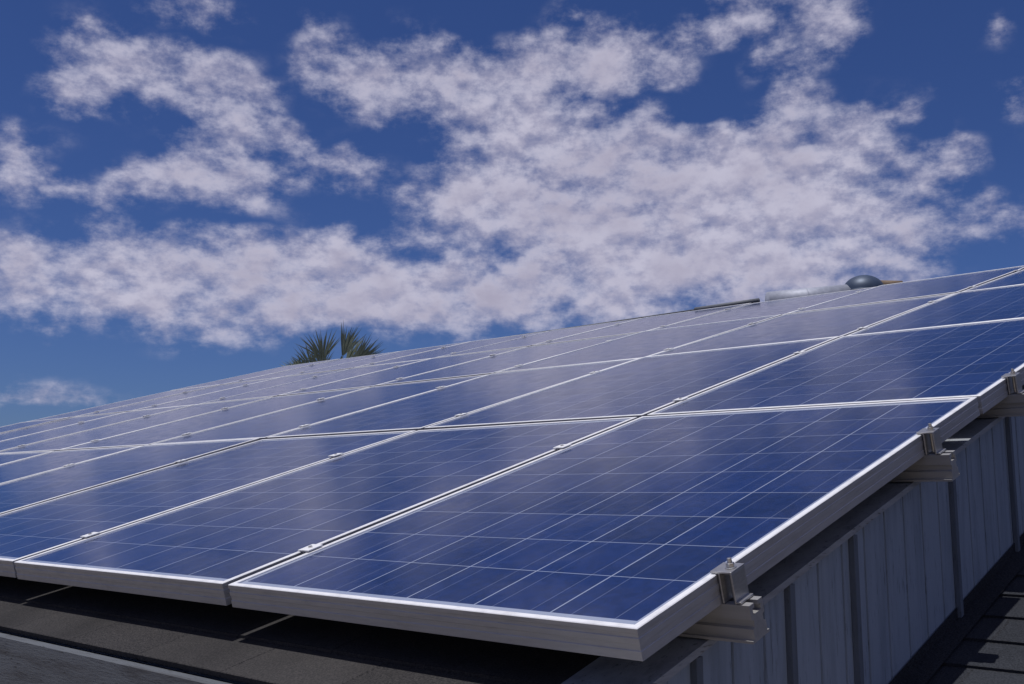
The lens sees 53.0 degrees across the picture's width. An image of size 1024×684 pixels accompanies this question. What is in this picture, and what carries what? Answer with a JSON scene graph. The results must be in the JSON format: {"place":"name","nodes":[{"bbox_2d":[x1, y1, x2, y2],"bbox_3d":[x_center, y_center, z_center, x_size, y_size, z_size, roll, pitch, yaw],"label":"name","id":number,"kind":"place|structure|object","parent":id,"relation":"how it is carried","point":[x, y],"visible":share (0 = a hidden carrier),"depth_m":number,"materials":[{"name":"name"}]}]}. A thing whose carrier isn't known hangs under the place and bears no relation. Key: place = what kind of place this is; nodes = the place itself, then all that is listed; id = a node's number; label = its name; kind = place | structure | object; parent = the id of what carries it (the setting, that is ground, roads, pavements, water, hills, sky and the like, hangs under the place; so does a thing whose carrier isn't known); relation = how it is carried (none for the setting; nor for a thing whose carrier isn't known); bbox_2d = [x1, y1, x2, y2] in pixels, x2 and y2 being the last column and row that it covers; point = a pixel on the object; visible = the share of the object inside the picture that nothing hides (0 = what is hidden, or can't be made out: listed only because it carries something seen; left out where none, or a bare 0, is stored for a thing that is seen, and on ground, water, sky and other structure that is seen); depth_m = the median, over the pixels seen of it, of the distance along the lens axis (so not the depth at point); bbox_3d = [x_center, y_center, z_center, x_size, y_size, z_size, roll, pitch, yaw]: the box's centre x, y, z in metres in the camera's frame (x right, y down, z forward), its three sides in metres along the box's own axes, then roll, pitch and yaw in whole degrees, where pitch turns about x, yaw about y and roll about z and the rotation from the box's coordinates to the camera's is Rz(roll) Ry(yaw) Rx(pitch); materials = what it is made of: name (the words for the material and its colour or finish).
{"place":"outdoors","nodes":[
{"label":"outdoors","id":0,"kind":"place"},
{"bbox_2d":[0,576,599,683],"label":"roof","id":1,"kind":"structure","parent":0,"point":[248,646],"depth_m":1.97,"materials":[{"name":"concrete"}]},
{"bbox_2d":[0,422,998,683],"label":"roof deck","id":2,"kind":"structure","parent":1,"relation":"on","point":[132,658],"depth_m":2.10,"materials":[{"name":"grey metal"}]},
{"bbox_2d":[561,385,1023,683],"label":"rake board","id":3,"kind":"object","parent":2,"relation":"attached to","point":[669,660],"visible":0.33,"depth_m":1.80,"materials":[{"name":"paint"}]},
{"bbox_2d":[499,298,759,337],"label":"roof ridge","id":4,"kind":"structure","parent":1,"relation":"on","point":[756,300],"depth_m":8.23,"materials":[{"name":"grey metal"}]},
{"bbox_2d":[679,596,769,643],"bbox_3d":[-3.050,0.856,4.576,9.200,0.056,0.052,-7,5,42],"label":"mounting rail","id":5,"kind":"object","parent":1,"relation":"on","point":[730,620],"visible":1,"depth_m":1.54,"materials":[{"name":"metal"}]},
{"bbox_2d":[0,446,139,483],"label":"solar panel","id":6,"kind":"object","parent":5,"relation":"on","point":[26,467],"visible":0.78,"depth_m":5.20,"materials":[{"name":"glass"}]},
{"bbox_2d":[80,532,99,538],"bbox_3d":[-1.171,0.545,2.858,0.036,0.026,0.040,-7,5,42],"label":"clamp","id":7,"kind":"object","parent":5,"relation":"attached to","point":[90,535],"visible":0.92,"depth_m":2.85,"materials":[{"name":"silver metal"}]},
{"bbox_2d":[0,438,259,514],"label":"solar panel","id":8,"kind":"object","parent":5,"relation":"on","point":[56,483],"visible":0.74,"depth_m":4.38,"materials":[{"name":"glass"}]},
{"bbox_2d":[0,430,415,577],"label":"solar panel","id":9,"kind":"object","parent":5,"relation":"attached to","point":[30,531],"visible":0.77,"depth_m":3.51,"materials":[{"name":"glass"}]},
{"bbox_2d":[298,544,322,553],"bbox_3d":[-0.429,0.449,2.195,0.036,0.026,0.040,-7,5,42],"label":"clamp","id":10,"kind":"object","parent":5,"relation":"attached to","point":[309,548],"visible":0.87,"depth_m":2.19,"materials":[{"name":"silver metal"}]},
{"bbox_2d":[14,417,636,605],"bbox_3d":[-0.456,0.425,2.922,0.981,0.047,1.490,-8,5,42],"label":"solar panel","id":11,"kind":"object","parent":5,"relation":"on","point":[209,550],"visible":0.83,"depth_m":2.69,"materials":[{"name":"glass"}]},
{"bbox_2d":[710,557,752,604],"bbox_3d":[0.330,0.356,1.546,0.043,0.064,0.042,-7,5,42],"label":"end clamp","id":12,"kind":"object","parent":5,"relation":"attached to","point":[732,579],"visible":1,"depth_m":1.54,"materials":[{"name":"silver metal"}]},
{"bbox_2d":[889,450,959,481],"bbox_3d":[-2.476,0.706,5.233,9.200,0.056,0.052,-7,5,42],"label":"mounting rail","id":13,"kind":"object","parent":1,"relation":"on","point":[933,467],"visible":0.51,"depth_m":2.20,"materials":[{"name":"metal"}]},
{"bbox_2d":[0,451,53,464],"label":"solar panel","id":14,"kind":"object","parent":13,"relation":"on","point":[5,458],"visible":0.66,"depth_m":5.88,"materials":[{"name":"glass"}]},
{"bbox_2d":[175,459,187,463],"bbox_3d":[-1.344,0.491,4.181,0.036,0.027,0.040,-7,5,42],"label":"clamp","id":15,"kind":"object","parent":13,"relation":"attached to","point":[181,460],"visible":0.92,"depth_m":4.17,"materials":[{"name":"silver metal"}]},
{"bbox_2d":[328,453,343,458],"bbox_3d":[-0.602,0.395,3.518,0.036,0.027,0.040,-7,5,42],"label":"clamp","id":16,"kind":"object","parent":13,"relation":"attached to","point":[335,455],"visible":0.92,"depth_m":3.51,"materials":[{"name":"silver metal"}]},
{"bbox_2d":[553,444,571,450],"bbox_3d":[0.141,0.299,2.855,0.036,0.027,0.040,-7,5,42],"label":"clamp","id":17,"kind":"object","parent":13,"relation":"attached to","point":[560,447],"visible":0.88,"depth_m":2.85,"materials":[{"name":"silver metal"}]},
{"bbox_2d":[228,397,979,660],"bbox_3d":[0.287,0.328,2.260,0.981,0.046,1.490,-7,5,42],"label":"solar panel","id":18,"kind":"object","parent":13,"relation":"attached to","point":[622,541],"visible":1,"depth_m":1.96,"materials":[{"name":"glass"}]},
{"bbox_2d":[916,423,945,454],"bbox_3d":[0.900,0.206,2.207,0.043,0.064,0.042,-7,5,42],"label":"end clamp","id":19,"kind":"object","parent":13,"relation":"attached to","point":[931,438],"visible":1,"depth_m":2.20,"materials":[{"name":"silver metal"}]},
{"bbox_2d":[977,392,1023,417],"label":"mounting rail","id":20,"kind":"object","parent":1,"relation":"on","point":[1011,405],"depth_m":2.68,"materials":[{"name":"metal"}]},
{"bbox_2d":[0,417,69,432],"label":"solar panel","id":21,"kind":"object","parent":20,"relation":"on","point":[12,427],"visible":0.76,"depth_m":8.99,"materials":[{"name":"glass"}]},
{"bbox_2d":[0,412,123,440],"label":"solar panel","id":22,"kind":"object","parent":20,"relation":"attached to","point":[37,428],"visible":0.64,"depth_m":8.28,"materials":[{"name":"glass"}]},
{"bbox_2d":[60,387,368,450],"bbox_3d":[-1.708,0.464,6.041,0.981,0.046,1.490,-7,4,42],"label":"solar panel","id":23,"kind":"object","parent":20,"relation":"attached to","point":[167,431],"visible":0.58,"depth_m":5.97,"materials":[{"name":"glass"}]},
{"bbox_2d":[424,337,838,429],"bbox_3d":[0.522,0.171,4.055,0.981,0.046,1.490,-7,5,42],"label":"solar panel","id":24,"kind":"object","parent":20,"relation":"attached to","point":[641,387],"visible":0.63,"depth_m":3.92,"materials":[{"name":"glass"}]},
{"bbox_2d":[673,397,687,401],"bbox_3d":[0.547,0.194,3.326,0.036,0.027,0.040,-7,5,42],"label":"clamp","id":25,"kind":"object","parent":20,"relation":"attached to","point":[679,399],"visible":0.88,"depth_m":3.32,"materials":[{"name":"silver metal"}]},
{"bbox_2d":[1001,368,1023,394],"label":"end clamp","id":26,"kind":"object","parent":20,"relation":"attached to","point":[1014,383],"visible":1,"depth_m":2.67,"materials":[{"name":"silver metal"}]},
{"label":"mounting rail","id":27,"kind":"object","parent":1,"relation":"on","visible":0},
{"bbox_2d":[0,405,191,450],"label":"solar panel","id":28,"kind":"object","parent":27,"relation":"attached to","point":[64,431],"visible":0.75,"depth_m":7.44,"materials":[{"name":"glass"}]},
{"bbox_2d":[0,396,273,453],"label":"solar panel","id":29,"kind":"object","parent":27,"relation":"attached to","point":[75,439],"visible":0.63,"depth_m":6.66,"materials":[{"name":"glass"}]},
{"bbox_2d":[150,374,488,444],"bbox_3d":[-0.963,0.367,5.380,0.981,0.047,1.490,-8,4,42],"label":"solar panel","id":30,"kind":"object","parent":27,"relation":"attached to","point":[265,426],"visible":0.53,"depth_m":5.30,"materials":[{"name":"glass"}]},
{"bbox_2d":[267,358,638,438],"bbox_3d":[-0.222,0.269,4.717,0.981,0.046,1.490,-7,5,42],"label":"solar panel","id":31,"kind":"object","parent":27,"relation":"attached to","point":[421,411],"visible":0.56,"depth_m":4.61,"materials":[{"name":"glass"}]},
{"bbox_2d":[647,318,1023,415],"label":"solar panel","id":32,"kind":"object","parent":27,"relation":"attached to","point":[978,360],"visible":0.75,"depth_m":3.21,"materials":[{"name":"glass"}]},
{"bbox_3d":[-0.522,0.214,7.495,9.200,0.056,0.052,-7,4,42],"label":"mounting rail","id":33,"kind":"object","parent":1,"relation":"on","visible":0},
{"bbox_2d":[76,377,278,416],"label":"solar panel","id":34,"kind":"object","parent":33,"relation":"attached to","point":[149,403],"visible":0.58,"depth_m":9.13,"materials":[{"name":"glass"}]},
{"bbox_2d":[200,358,430,403],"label":"solar panel","id":35,"kind":"object","parent":33,"relation":"attached to","point":[275,391],"visible":0.62,"depth_m":7.79,"materials":[{"name":"glass"}]},
{"bbox_2d":[647,293,955,356],"bbox_3d":[1.497,-0.071,5.183,0.981,0.046,1.490,-7,4,42],"label":"solar panel","id":36,"kind":"object","parent":33,"relation":"attached to","point":[829,323],"visible":0.58,"depth_m":5.11,"materials":[{"name":"glass"}]},
{"bbox_2d":[847,284,1023,335],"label":"solar panel","id":37,"kind":"object","parent":33,"relation":"attached to","point":[989,304],"visible":0.64,"depth_m":4.49,"materials":[{"name":"glass"}]},
{"label":"mounting rail","id":38,"kind":"object","parent":1,"relation":"on","visible":0},
{"bbox_2d":[27,385,217,421],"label":"solar panel","id":39,"kind":"object","parent":38,"relation":"attached to","point":[120,404],"visible":0.54,"depth_m":9.82,"materials":[{"name":"glass"}]},
{"bbox_2d":[133,369,346,410],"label":"solar panel","id":40,"kind":"object","parent":38,"relation":"attached to","point":[196,400],"visible":0.59,"depth_m":8.49,"materials":[{"name":"glass"}]},
{"bbox_2d":[278,347,525,395],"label":"solar panel","id":41,"kind":"object","parent":38,"relation":"on","point":[373,379],"visible":0.63,"depth_m":7.12,"materials":[{"name":"glass"}]},
{"bbox_2d":[376,333,635,385],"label":"solar panel","id":42,"kind":"object","parent":38,"relation":"attached to","point":[499,362],"visible":0.56,"depth_m":6.44,"materials":[{"name":"glass"}]},
{"bbox_2d":[495,314,781,372],"bbox_3d":[0.756,0.024,5.849,0.981,0.046,1.490,-7,4,41],"label":"solar panel","id":43,"kind":"object","parent":38,"relation":"attached to","point":[642,344],"visible":0.56,"depth_m":5.78,"materials":[{"name":"glass"}]},
{"bbox_3d":[0.458,-0.020,8.627,9.200,0.056,0.052,-7,4,42],"label":"mounting rail","id":44,"kind":"object","parent":1,"relation":"on","visible":0},
{"bbox_2d":[435,318,639,357],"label":"solar panel","id":45,"kind":"object","parent":44,"relation":"attached to","point":[534,339],"visible":0.6,"depth_m":8.26,"materials":[{"name":"glass"}]},
{"bbox_2d":[962,269,1023,291],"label":"solar panel","id":46,"kind":"object","parent":44,"relation":"attached to","point":[1016,278],"visible":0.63,"depth_m":5.62,"materials":[{"name":"glass"}]},
{"bbox_3d":[-0.118,0.116,7.969,9.200,0.056,0.052,-7,4,42],"label":"mounting rail","id":47,"kind":"object","parent":1,"relation":"on","visible":0},
{"bbox_2d":[170,359,337,390],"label":"solar panel","id":48,"kind":"object","parent":47,"relation":"attached to","point":[252,375],"visible":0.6,"depth_m":10.96,"materials":[{"name":"glass"}]},
{"bbox_2d":[225,351,398,383],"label":"solar panel","id":49,"kind":"object","parent":47,"relation":"attached to","point":[308,368],"visible":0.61,"depth_m":10.29,"materials":[{"name":"glass"}]},
{"bbox_2d":[284,341,470,376],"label":"solar panel","id":50,"kind":"object","parent":47,"relation":"attached to","point":[362,362],"visible":0.55,"depth_m":9.59,"materials":[{"name":"glass"}]},
{"bbox_2d":[354,331,546,367],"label":"solar panel","id":51,"kind":"object","parent":47,"relation":"attached to","point":[449,350],"visible":0.59,"depth_m":8.97,"materials":[{"name":"glass"}]},
{"bbox_2d":[532,303,751,345],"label":"solar panel","id":52,"kind":"object","parent":47,"relation":"attached to","point":[641,325],"visible":0.62,"depth_m":7.60,"materials":[{"name":"glass"}]},
{"bbox_2d":[648,287,873,330],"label":"solar panel","id":53,"kind":"object","parent":47,"relation":"attached to","point":[772,307],"visible":0.56,"depth_m":6.96,"materials":[{"name":"glass"}]},
{"bbox_2d":[787,266,1023,313],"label":"solar panel","id":54,"kind":"object","parent":47,"relation":"attached to","point":[952,284],"visible":0.66,"depth_m":6.23,"materials":[{"name":"glass"}]},
{"bbox_2d":[0,0,1023,426],"label":"sky","id":55,"kind":"structure","parent":0,"point":[191,191],"materials":[{"name":"blue"}]},
{"bbox_2d":[765,275,902,300],"bbox_3d":[2.576,-0.229,8.169,1.083,0.615,0.342,0,-8,-2],"label":"roof vent duct","id":56,"kind":"object","parent":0,"point":[861,282],"visible":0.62,"depth_m":8.11,"materials":[{"name":"silver metal"}]},
{"label":"ground","id":57,"kind":"structure","parent":0,"visible":0},
{"bbox_2d":[281,319,387,365],"bbox_3d":[-4.246,2.899,23.713,3.126,6.955,3.176,-3,-9,20],"label":"fan palm tree","id":58,"kind":"object","parent":57,"relation":"on","point":[348,344],"visible":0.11,"depth_m":23.93,"materials":[{"name":"green plant"}]},
{"bbox_2d":[664,416,1023,683],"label":"gable wall","id":59,"kind":"structure","parent":57,"relation":"on","point":[907,582],"depth_m":2.15,"materials":[{"name":"metal"}]},
{"bbox_2d":[0,632,235,683],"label":"roof edge trim","id":60,"kind":"structure","parent":59,"relation":"attached to","point":[123,659],"depth_m":2.79,"materials":[{"name":"paint"}]},
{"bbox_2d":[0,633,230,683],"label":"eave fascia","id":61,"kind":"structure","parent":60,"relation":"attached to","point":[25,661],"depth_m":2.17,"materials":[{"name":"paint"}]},
{"bbox_2d":[690,417,1019,683],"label":"wall battens","id":62,"kind":"object","parent":59,"relation":"attached to","point":[696,665],"depth_m":1.99,"materials":[{"name":"paint"}]},
{"bbox_2d":[926,566,1023,683],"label":"roof","id":63,"kind":"structure","parent":59,"relation":"attached to","point":[989,649],"depth_m":2.22,"materials":[{"name":"concrete"}]},
{"bbox_2d":[889,533,1023,683],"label":"step flashing","id":64,"kind":"object","parent":63,"relation":"attached to","point":[930,656],"visible":1,"depth_m":2.35,"materials":[{"name":"metal"}]}
]}

